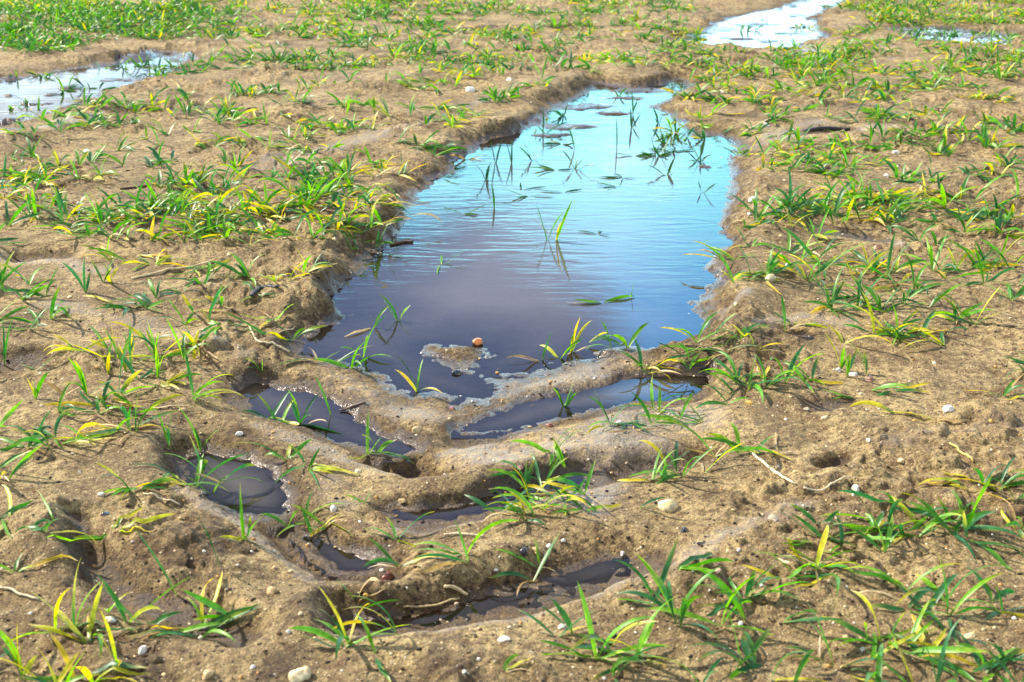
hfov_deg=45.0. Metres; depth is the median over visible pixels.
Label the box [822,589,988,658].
grass tuft
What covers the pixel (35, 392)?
grass tuft
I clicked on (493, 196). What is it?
grass shoot
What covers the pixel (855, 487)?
stone
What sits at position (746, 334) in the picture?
grass tuft
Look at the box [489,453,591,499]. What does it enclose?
grass tuft
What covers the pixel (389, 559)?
grass tuft
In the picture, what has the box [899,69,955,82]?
grass tuft
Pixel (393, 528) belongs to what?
grass tuft
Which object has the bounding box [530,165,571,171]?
grass tuft
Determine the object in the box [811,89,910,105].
grass tuft
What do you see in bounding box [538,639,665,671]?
grass tuft
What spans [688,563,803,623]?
grass tuft
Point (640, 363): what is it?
grass tuft
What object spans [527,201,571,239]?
grass tuft
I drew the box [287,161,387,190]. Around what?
grass tuft
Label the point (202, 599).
grass tuft
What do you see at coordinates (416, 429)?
stone
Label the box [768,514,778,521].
stone
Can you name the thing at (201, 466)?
grass tuft
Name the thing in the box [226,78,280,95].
grass tuft
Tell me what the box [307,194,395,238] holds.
grass tuft
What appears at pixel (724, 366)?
grass tuft
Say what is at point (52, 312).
grass tuft
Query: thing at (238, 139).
grass tuft
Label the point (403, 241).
twig
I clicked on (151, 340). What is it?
grass tuft
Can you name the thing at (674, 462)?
grass tuft
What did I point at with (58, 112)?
grass tuft
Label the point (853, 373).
pebble
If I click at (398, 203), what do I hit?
grass tuft
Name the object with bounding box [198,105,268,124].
grass tuft
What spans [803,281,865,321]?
grass tuft
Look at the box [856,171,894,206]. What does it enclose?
grass tuft
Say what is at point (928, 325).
grass tuft
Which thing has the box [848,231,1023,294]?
grass tuft
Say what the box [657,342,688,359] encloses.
grass tuft
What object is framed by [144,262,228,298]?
grass tuft
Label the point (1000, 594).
grass tuft
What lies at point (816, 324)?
grass tuft
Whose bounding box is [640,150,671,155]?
grass tuft
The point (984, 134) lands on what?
grass tuft
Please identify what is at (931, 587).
grass tuft
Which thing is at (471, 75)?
grass tuft
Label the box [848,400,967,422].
grass tuft
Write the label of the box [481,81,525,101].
grass tuft
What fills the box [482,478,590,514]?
grass tuft
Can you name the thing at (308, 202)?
grass tuft
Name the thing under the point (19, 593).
straw
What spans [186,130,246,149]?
grass tuft
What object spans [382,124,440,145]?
grass tuft
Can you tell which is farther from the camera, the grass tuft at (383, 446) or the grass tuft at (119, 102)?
the grass tuft at (119, 102)
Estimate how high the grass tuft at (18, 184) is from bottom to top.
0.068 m
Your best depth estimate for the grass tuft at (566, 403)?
2.38 m
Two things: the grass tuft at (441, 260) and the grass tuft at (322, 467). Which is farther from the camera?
the grass tuft at (441, 260)
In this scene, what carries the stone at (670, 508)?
on the ground at (678, 218)
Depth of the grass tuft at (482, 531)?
1.80 m
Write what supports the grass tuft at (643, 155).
on the ground at (678, 218)
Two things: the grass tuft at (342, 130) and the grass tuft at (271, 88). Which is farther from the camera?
the grass tuft at (271, 88)
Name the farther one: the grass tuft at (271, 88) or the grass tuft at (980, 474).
the grass tuft at (271, 88)
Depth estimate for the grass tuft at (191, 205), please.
3.44 m
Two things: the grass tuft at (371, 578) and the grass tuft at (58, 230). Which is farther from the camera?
the grass tuft at (58, 230)
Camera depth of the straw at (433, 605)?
1.75 m
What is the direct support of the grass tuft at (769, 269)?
on the ground at (678, 218)
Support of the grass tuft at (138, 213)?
on the ground at (678, 218)
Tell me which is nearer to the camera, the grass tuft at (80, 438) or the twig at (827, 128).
the grass tuft at (80, 438)
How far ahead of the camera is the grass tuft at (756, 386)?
2.38 m
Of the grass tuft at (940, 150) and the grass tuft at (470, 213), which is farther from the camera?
the grass tuft at (940, 150)
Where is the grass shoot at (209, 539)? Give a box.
[195,514,218,564]
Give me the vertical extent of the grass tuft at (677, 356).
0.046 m
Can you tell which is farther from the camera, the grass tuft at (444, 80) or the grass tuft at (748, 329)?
the grass tuft at (444, 80)
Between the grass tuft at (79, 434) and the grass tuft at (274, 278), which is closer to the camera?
the grass tuft at (79, 434)
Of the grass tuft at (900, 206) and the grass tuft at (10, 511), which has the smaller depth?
the grass tuft at (10, 511)
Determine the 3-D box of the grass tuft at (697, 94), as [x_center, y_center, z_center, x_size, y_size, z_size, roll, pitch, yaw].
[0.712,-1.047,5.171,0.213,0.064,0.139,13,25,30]
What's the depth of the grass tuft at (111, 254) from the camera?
3.10 m
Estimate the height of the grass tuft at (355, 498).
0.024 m
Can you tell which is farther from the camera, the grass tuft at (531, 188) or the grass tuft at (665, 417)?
the grass tuft at (531, 188)
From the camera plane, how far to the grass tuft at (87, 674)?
1.54 m
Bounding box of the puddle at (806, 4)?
[705,0,840,45]
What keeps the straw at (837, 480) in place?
on the ground at (678, 218)
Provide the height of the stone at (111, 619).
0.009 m
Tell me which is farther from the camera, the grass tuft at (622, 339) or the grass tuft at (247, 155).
the grass tuft at (247, 155)
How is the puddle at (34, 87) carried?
on the ground at (678, 218)
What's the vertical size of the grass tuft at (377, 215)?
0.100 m
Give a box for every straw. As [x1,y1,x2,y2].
[0,586,38,599]
[131,260,211,278]
[143,492,179,504]
[249,326,289,351]
[403,597,459,607]
[444,532,484,536]
[444,585,467,595]
[743,112,783,132]
[752,452,795,484]
[803,476,848,491]
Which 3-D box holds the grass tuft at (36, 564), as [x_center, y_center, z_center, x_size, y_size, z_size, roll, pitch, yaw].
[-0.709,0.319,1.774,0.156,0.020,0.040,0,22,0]
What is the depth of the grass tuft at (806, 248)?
3.07 m
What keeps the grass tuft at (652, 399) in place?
on the ground at (678, 218)
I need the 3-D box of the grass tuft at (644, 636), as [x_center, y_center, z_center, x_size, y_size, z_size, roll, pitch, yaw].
[0.128,0.362,1.568,0.182,0.097,0.076,-4,22,-11]
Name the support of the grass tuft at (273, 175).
on the ground at (678, 218)
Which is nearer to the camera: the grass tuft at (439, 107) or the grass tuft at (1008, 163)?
the grass tuft at (1008, 163)
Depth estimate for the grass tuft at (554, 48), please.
6.25 m
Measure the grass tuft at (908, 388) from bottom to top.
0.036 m
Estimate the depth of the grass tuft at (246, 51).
6.07 m
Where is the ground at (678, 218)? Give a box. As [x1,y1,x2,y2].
[0,0,1023,681]
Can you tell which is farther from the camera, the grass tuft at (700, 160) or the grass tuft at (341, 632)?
the grass tuft at (700, 160)
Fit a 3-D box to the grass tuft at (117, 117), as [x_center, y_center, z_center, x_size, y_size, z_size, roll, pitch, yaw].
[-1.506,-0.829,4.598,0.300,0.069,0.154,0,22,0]
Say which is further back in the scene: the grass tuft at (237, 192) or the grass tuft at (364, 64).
the grass tuft at (364, 64)
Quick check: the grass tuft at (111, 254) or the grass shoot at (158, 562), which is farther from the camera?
the grass tuft at (111, 254)
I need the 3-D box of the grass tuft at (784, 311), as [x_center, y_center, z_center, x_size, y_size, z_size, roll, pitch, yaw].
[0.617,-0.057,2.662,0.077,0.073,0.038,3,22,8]
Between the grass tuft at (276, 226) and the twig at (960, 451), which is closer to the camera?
the twig at (960, 451)
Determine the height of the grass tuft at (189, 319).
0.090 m
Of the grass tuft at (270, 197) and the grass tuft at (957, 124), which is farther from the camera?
the grass tuft at (957, 124)
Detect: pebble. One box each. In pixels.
[100,511,109,515]
[235,431,242,435]
[330,505,336,511]
[398,498,405,503]
[558,624,566,628]
[681,527,687,532]
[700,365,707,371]
[849,372,857,375]
[897,458,904,462]
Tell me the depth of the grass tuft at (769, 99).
5.11 m
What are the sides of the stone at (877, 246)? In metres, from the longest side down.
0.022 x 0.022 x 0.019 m
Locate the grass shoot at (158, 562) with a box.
[135,529,176,595]
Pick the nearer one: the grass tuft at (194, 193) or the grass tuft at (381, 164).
the grass tuft at (194, 193)
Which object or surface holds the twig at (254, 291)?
on the ground at (678, 218)
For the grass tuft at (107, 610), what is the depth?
1.68 m
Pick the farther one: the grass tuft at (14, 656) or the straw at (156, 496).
the straw at (156, 496)
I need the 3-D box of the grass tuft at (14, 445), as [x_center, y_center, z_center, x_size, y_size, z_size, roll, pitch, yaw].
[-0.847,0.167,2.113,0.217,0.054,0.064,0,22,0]
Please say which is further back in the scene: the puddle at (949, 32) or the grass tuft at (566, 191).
the puddle at (949, 32)
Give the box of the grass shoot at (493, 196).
[492,185,494,211]
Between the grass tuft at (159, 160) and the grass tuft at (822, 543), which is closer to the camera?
the grass tuft at (822, 543)
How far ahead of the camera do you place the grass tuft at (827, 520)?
1.86 m
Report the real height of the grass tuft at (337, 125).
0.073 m
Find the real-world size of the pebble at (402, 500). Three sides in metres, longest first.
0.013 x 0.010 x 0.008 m
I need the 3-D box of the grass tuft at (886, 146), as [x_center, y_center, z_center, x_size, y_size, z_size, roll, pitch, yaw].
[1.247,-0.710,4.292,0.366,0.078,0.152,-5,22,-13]
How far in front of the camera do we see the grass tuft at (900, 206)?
3.52 m
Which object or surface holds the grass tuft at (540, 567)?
on the ground at (678, 218)
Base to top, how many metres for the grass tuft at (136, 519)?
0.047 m
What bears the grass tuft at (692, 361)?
on the ground at (678, 218)
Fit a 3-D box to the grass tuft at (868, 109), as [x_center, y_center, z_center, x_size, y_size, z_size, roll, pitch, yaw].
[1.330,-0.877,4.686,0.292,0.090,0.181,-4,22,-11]
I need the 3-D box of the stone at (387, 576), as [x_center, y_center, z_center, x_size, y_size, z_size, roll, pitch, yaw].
[-0.185,0.352,1.839,0.017,0.016,0.022,14,13,20]
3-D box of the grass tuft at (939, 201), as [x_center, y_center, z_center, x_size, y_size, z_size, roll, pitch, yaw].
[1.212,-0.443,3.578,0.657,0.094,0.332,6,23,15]
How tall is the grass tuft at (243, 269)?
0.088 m
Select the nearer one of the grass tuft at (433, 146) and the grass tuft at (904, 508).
the grass tuft at (904, 508)
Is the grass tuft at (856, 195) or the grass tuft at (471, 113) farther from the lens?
the grass tuft at (471, 113)
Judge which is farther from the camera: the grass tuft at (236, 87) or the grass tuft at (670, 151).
the grass tuft at (236, 87)
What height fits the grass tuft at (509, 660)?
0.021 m
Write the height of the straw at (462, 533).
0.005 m
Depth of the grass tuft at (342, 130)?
4.49 m
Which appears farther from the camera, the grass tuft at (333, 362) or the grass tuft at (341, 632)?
the grass tuft at (333, 362)
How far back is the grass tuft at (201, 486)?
2.07 m
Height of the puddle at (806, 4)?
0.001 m
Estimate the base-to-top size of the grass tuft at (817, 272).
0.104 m
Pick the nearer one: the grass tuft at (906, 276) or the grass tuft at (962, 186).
the grass tuft at (906, 276)
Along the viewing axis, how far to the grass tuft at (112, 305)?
2.79 m
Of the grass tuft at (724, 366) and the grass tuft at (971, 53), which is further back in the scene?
the grass tuft at (971, 53)
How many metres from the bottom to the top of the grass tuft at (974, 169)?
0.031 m
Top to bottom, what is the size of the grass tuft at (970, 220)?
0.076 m
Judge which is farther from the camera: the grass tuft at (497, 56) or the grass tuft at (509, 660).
the grass tuft at (497, 56)
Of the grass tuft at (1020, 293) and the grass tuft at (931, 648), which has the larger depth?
the grass tuft at (1020, 293)
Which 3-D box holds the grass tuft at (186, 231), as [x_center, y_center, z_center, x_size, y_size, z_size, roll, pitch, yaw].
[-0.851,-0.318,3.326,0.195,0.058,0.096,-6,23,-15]
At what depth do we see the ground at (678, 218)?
2.48 m
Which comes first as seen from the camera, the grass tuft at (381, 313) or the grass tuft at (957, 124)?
the grass tuft at (381, 313)
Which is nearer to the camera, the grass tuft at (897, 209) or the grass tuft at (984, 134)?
the grass tuft at (897, 209)
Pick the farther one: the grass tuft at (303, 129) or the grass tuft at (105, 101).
the grass tuft at (105, 101)
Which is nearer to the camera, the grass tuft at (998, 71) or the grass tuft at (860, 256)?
the grass tuft at (860, 256)
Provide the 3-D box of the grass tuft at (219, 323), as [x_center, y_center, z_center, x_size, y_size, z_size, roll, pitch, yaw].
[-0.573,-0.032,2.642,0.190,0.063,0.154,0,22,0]
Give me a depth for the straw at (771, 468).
2.05 m
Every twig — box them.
[119,184,153,188]
[249,283,279,295]
[339,401,365,410]
[389,240,412,244]
[803,126,849,131]
[949,442,973,461]
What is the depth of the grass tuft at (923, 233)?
3.22 m
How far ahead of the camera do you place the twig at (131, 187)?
3.79 m
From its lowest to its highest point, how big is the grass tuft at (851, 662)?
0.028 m
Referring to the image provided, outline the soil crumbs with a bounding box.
[0,5,1023,681]
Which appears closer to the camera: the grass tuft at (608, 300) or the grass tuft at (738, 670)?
the grass tuft at (738, 670)
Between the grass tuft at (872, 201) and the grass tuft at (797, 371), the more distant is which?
the grass tuft at (872, 201)
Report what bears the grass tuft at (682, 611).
on the ground at (678, 218)
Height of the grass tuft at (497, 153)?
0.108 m
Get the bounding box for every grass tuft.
[0,153,77,180]
[0,155,60,186]
[0,167,55,199]
[0,252,42,285]
[0,261,56,299]
[0,286,72,329]
[0,296,69,323]
[0,410,53,452]
[0,421,75,457]
[0,445,41,480]
[0,484,31,536]
[0,551,76,572]
[0,622,37,675]
[0,633,148,681]
[1,184,67,225]
[3,320,11,365]
[4,561,187,657]
[16,491,52,531]
[17,105,106,120]
[17,191,90,214]
[20,408,109,447]
[22,519,96,544]
[26,372,82,398]
[34,222,95,228]
[42,340,177,412]
[44,334,117,354]
[48,506,173,541]
[50,156,118,179]
[53,424,116,440]
[54,223,99,233]
[57,381,126,415]
[62,257,118,292]
[70,86,125,107]
[71,194,119,213]
[71,397,179,442]
[72,106,146,126]
[72,326,163,377]
[80,592,129,612]
[82,248,167,261]
[84,295,141,317]
[88,321,190,356]
[89,91,161,108]
[94,570,226,644]
[95,175,235,214]
[95,462,178,499]
[96,608,121,665]
[97,139,225,167]
[101,391,183,415]
[106,321,205,360]
[109,292,166,311]
[110,187,206,218]
[113,343,201,394]
[119,249,190,270]
[126,317,208,360]
[126,603,261,641]
[133,55,233,72]
[136,463,228,495]
[137,435,262,491]
[142,189,237,218]
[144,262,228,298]
[147,63,206,76]
[152,284,223,324]
[157,410,171,447]
[160,214,220,236]
[161,170,326,210]
[165,178,241,196]
[166,45,256,66]
[171,259,231,274]
[175,404,222,452]
[180,326,218,358]
[182,285,242,317]
[183,161,257,179]
[184,346,244,400]
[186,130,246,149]
[187,264,215,275]
[192,59,268,70]
[192,181,268,216]
[197,177,441,228]
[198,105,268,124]
[200,311,294,335]
[203,100,291,120]
[208,42,292,63]
[211,250,263,285]
[213,85,315,105]
[215,219,337,245]
[220,488,264,540]
[225,47,315,62]
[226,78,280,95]
[226,130,290,150]
[226,144,302,171]
[231,197,350,222]
[234,439,359,487]
[237,118,323,139]
[240,304,324,339]
[241,281,276,301]
[242,392,344,434]
[248,153,324,179]
[249,188,350,218]
[253,80,288,93]
[257,255,332,282]
[261,491,343,536]
[266,48,353,67]
[281,346,367,363]
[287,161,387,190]
[288,390,326,424]
[289,184,402,205]
[289,586,410,681]
[291,244,338,273]
[291,504,352,536]
[294,113,391,130]
[302,56,379,69]
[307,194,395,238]
[312,202,380,232]
[314,327,392,368]
[318,111,374,133]
[323,146,399,172]
[334,145,424,178]
[336,221,393,249]
[338,577,395,607]
[344,184,432,211]
[344,294,409,336]
[345,95,416,117]
[345,491,370,502]
[347,411,413,463]
[364,205,415,227]
[364,538,437,568]
[366,512,431,546]
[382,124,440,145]
[394,99,476,112]
[396,356,442,393]
[405,71,468,85]
[409,140,466,155]
[410,61,504,77]
[412,519,518,571]
[428,101,492,118]
[437,249,465,273]
[444,204,487,218]
[464,494,546,526]
[471,48,527,61]
[475,163,493,183]
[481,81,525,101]
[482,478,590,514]
[488,460,620,515]
[488,532,559,593]
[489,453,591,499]
[490,140,502,166]
[502,189,539,197]
[503,654,534,672]
[506,143,512,166]
[507,333,582,362]
[512,427,584,467]
[518,597,615,642]
[520,138,545,162]
[520,183,545,189]
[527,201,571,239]
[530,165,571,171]
[534,119,578,133]
[538,581,676,660]
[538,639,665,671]
[539,37,569,58]
[542,189,581,192]
[553,387,576,412]
[562,150,595,168]
[564,318,591,354]
[574,295,632,308]
[586,321,647,349]
[586,392,649,433]
[591,646,663,681]
[600,173,633,178]
[608,391,684,432]
[614,375,692,420]
[615,536,846,641]
[616,153,655,157]
[617,449,684,480]
[621,338,681,379]
[629,440,744,483]
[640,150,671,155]
[640,497,673,507]
[641,393,709,423]
[649,158,674,177]
[650,135,670,155]
[651,146,692,155]
[652,109,763,143]
[652,116,705,142]
[653,130,680,147]
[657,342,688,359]
[658,345,719,364]
[660,82,707,100]
[660,301,767,345]
[670,421,798,469]
[672,351,721,369]
[672,653,762,681]
[684,225,778,260]
[687,323,792,358]
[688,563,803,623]
[689,143,709,164]
[691,599,833,681]
[695,80,784,102]
[696,371,747,407]
[698,181,714,195]
[701,343,825,400]
[702,422,791,460]
[706,245,889,297]
[711,357,759,378]
[721,133,814,157]
[721,245,837,288]
[728,168,928,224]
[744,552,829,592]
[747,360,802,390]
[749,179,870,217]
[752,131,837,160]
[753,537,855,574]
[758,190,865,226]
[760,223,870,279]
[762,96,819,113]
[772,310,826,327]
[776,148,833,164]
[778,504,905,560]
[779,525,865,595]
[779,635,876,667]
[781,296,812,331]
[782,353,844,392]
[784,142,875,173]
[790,132,872,153]
[791,512,926,552]
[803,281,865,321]
[804,157,865,178]
[806,237,894,274]
[807,184,931,210]
[807,262,962,319]
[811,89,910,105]
[813,71,914,94]
[814,168,1023,220]
[821,125,922,150]
[821,486,1023,561]
[822,98,900,122]
[822,181,914,204]
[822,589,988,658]
[823,289,947,348]
[824,332,867,376]
[826,390,853,398]
[828,622,917,657]
[830,79,911,100]
[843,247,927,277]
[844,554,1006,645]
[847,275,928,311]
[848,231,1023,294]
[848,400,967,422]
[850,618,960,681]
[851,184,940,211]
[853,195,917,232]
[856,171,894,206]
[857,120,941,143]
[859,78,915,91]
[863,109,916,117]
[865,320,930,341]
[869,149,997,184]
[871,70,941,87]
[871,117,940,138]
[871,273,924,293]
[872,382,931,395]
[881,475,1020,569]
[889,219,955,246]
[891,161,942,183]
[891,313,968,332]
[895,615,1016,681]
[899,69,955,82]
[902,134,956,155]
[913,194,1021,222]
[916,471,1023,490]
[919,172,986,206]
[926,116,981,132]
[926,246,1016,271]
[935,287,1002,324]
[935,294,993,317]
[938,56,1017,79]
[938,204,1023,233]
[939,44,1012,62]
[943,118,998,151]
[943,163,992,174]
[943,233,1022,272]
[951,631,1023,681]
[953,40,1023,54]
[953,566,1023,620]
[955,132,1023,147]
[962,363,1023,399]
[970,207,1023,222]
[972,46,1023,61]
[972,456,1023,499]
[978,154,1023,176]
[981,145,1023,166]
[983,278,1023,299]
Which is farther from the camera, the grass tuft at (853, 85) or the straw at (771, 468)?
the grass tuft at (853, 85)
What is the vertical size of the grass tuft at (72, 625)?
0.089 m
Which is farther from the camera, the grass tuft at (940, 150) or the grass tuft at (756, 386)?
the grass tuft at (940, 150)
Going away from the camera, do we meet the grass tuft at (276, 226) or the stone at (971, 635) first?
the stone at (971, 635)
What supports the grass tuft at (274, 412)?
on the ground at (678, 218)
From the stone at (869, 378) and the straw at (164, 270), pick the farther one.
the straw at (164, 270)
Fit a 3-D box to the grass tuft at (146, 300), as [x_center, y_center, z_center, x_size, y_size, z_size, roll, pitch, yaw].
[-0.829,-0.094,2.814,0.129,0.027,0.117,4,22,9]
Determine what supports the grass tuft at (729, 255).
on the ground at (678, 218)
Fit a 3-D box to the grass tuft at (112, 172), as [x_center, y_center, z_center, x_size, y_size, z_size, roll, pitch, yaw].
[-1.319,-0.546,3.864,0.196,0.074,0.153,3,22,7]
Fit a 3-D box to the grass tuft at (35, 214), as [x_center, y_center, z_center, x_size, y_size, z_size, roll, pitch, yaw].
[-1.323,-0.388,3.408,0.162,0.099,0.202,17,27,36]
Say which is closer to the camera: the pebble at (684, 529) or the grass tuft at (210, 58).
the pebble at (684, 529)
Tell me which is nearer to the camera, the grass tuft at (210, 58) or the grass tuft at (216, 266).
the grass tuft at (216, 266)
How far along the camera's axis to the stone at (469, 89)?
5.25 m
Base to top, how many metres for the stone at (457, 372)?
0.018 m
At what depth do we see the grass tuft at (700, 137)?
4.59 m
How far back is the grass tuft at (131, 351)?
2.45 m
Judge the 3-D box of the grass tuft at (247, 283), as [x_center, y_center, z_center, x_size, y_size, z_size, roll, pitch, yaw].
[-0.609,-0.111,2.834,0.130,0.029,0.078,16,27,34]
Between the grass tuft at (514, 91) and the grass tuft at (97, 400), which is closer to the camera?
the grass tuft at (97, 400)
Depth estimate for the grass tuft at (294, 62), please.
5.89 m
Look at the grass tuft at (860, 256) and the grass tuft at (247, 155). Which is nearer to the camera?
the grass tuft at (860, 256)
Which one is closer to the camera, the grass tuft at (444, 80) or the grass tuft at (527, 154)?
the grass tuft at (527, 154)
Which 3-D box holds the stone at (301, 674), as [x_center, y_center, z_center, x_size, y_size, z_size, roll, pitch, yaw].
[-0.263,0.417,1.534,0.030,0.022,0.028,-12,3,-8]
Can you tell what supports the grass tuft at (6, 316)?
on the ground at (678, 218)
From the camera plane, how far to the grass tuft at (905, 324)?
2.63 m
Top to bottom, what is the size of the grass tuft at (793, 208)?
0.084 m
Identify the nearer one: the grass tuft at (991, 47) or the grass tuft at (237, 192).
the grass tuft at (237, 192)
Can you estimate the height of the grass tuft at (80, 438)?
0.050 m
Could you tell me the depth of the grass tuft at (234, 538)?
1.88 m
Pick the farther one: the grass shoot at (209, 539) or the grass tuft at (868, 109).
the grass tuft at (868, 109)
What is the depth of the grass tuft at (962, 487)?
2.01 m
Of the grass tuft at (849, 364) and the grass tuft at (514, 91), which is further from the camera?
the grass tuft at (514, 91)
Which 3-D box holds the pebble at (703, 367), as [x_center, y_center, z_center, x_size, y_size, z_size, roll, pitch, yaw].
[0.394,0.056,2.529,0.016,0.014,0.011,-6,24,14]
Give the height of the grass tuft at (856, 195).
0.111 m
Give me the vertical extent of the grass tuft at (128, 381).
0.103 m
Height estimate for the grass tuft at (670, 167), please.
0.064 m
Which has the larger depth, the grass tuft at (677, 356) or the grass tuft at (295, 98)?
the grass tuft at (295, 98)
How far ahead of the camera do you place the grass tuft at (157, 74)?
5.70 m
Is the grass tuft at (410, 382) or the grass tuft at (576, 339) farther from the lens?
the grass tuft at (576, 339)
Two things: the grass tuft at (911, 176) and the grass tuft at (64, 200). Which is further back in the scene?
the grass tuft at (911, 176)
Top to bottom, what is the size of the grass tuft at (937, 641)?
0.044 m
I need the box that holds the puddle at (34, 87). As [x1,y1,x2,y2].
[0,54,169,113]
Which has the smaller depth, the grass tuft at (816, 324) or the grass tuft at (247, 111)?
the grass tuft at (816, 324)
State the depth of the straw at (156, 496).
1.98 m
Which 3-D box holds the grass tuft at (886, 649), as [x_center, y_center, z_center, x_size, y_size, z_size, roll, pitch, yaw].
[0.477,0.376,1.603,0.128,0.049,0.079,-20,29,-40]
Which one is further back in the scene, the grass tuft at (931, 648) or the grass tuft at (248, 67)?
the grass tuft at (248, 67)
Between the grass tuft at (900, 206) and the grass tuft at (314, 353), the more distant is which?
the grass tuft at (900, 206)
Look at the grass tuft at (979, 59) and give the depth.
6.00 m
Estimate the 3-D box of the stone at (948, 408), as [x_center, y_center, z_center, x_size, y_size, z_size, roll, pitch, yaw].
[0.805,0.127,2.283,0.020,0.017,0.020,-7,23,-16]
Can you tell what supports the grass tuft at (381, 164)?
on the ground at (678, 218)
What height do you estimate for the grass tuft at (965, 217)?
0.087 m
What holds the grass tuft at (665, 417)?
on the ground at (678, 218)
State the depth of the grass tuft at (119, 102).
4.89 m
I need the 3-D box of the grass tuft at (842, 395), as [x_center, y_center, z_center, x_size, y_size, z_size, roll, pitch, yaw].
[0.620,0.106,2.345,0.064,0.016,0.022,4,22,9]
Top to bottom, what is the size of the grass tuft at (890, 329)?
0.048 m
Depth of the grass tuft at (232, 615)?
1.67 m
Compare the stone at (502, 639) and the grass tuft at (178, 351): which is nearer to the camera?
the stone at (502, 639)
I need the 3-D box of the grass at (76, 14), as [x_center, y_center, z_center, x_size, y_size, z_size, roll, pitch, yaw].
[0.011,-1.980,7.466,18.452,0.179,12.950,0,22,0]
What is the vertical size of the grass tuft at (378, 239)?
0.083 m
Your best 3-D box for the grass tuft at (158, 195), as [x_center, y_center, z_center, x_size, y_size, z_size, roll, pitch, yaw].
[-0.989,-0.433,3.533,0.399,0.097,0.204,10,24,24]
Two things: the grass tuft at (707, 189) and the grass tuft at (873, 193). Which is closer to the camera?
the grass tuft at (873, 193)
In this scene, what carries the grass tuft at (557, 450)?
on the ground at (678, 218)
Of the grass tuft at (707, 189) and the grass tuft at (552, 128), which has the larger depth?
the grass tuft at (552, 128)
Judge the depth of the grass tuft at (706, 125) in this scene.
4.66 m
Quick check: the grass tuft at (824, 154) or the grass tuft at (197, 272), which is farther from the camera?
the grass tuft at (824, 154)
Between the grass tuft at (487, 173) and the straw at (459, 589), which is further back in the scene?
the grass tuft at (487, 173)
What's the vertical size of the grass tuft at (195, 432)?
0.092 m
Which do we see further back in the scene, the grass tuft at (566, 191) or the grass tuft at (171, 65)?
the grass tuft at (171, 65)
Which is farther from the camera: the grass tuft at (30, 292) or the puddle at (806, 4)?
the puddle at (806, 4)
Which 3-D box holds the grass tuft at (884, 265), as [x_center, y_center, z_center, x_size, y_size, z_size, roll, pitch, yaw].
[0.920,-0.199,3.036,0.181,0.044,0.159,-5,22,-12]
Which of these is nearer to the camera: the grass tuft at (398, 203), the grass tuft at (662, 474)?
the grass tuft at (662, 474)
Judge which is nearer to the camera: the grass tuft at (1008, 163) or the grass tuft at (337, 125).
the grass tuft at (1008, 163)
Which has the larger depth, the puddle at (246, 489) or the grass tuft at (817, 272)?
the grass tuft at (817, 272)
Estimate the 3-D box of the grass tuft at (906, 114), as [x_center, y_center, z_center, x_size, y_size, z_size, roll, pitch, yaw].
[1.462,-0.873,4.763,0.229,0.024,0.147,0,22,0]
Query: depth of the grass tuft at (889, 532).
1.85 m
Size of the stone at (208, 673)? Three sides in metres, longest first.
0.018 x 0.014 x 0.013 m
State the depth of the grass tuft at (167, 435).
2.17 m
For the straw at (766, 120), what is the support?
on the ground at (678, 218)
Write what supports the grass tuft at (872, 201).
on the ground at (678, 218)
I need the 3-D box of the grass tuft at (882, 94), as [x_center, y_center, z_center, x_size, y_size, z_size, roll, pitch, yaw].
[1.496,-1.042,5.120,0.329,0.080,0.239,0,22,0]
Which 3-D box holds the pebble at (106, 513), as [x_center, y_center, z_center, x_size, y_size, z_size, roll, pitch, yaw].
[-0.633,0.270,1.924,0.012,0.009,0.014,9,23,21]
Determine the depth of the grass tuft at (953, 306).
2.70 m
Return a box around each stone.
[105,616,115,622]
[138,645,147,655]
[202,669,213,679]
[266,586,278,594]
[288,666,310,681]
[381,572,392,580]
[412,426,422,432]
[451,369,461,375]
[465,86,474,91]
[472,338,482,345]
[497,635,509,642]
[520,547,527,555]
[658,499,677,512]
[764,274,775,281]
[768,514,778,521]
[851,484,859,491]
[864,375,873,381]
[873,244,881,249]
[942,405,954,411]
[964,632,975,638]
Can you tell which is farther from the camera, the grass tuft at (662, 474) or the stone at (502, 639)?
the grass tuft at (662, 474)
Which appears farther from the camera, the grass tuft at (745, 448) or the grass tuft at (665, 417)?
the grass tuft at (665, 417)
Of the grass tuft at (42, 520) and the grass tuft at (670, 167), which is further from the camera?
the grass tuft at (670, 167)
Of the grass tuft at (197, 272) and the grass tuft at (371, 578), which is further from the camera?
the grass tuft at (197, 272)
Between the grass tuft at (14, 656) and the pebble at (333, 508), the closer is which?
the grass tuft at (14, 656)
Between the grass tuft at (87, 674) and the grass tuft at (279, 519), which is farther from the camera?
the grass tuft at (279, 519)
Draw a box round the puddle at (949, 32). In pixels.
[921,27,992,41]
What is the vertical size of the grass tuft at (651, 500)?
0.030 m
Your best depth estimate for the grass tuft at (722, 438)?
2.12 m
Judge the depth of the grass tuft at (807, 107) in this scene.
4.85 m
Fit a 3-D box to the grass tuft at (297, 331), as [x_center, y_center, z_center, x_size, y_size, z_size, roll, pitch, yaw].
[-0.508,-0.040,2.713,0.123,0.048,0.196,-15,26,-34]
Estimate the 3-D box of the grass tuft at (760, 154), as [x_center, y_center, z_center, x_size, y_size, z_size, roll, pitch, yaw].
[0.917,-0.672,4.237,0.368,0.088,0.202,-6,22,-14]
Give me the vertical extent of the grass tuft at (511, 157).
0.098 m
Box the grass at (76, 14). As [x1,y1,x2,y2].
[0,0,1023,656]
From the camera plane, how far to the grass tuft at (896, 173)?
3.86 m
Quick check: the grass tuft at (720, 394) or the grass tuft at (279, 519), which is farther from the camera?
the grass tuft at (720, 394)
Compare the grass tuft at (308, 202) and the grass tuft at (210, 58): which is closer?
the grass tuft at (308, 202)

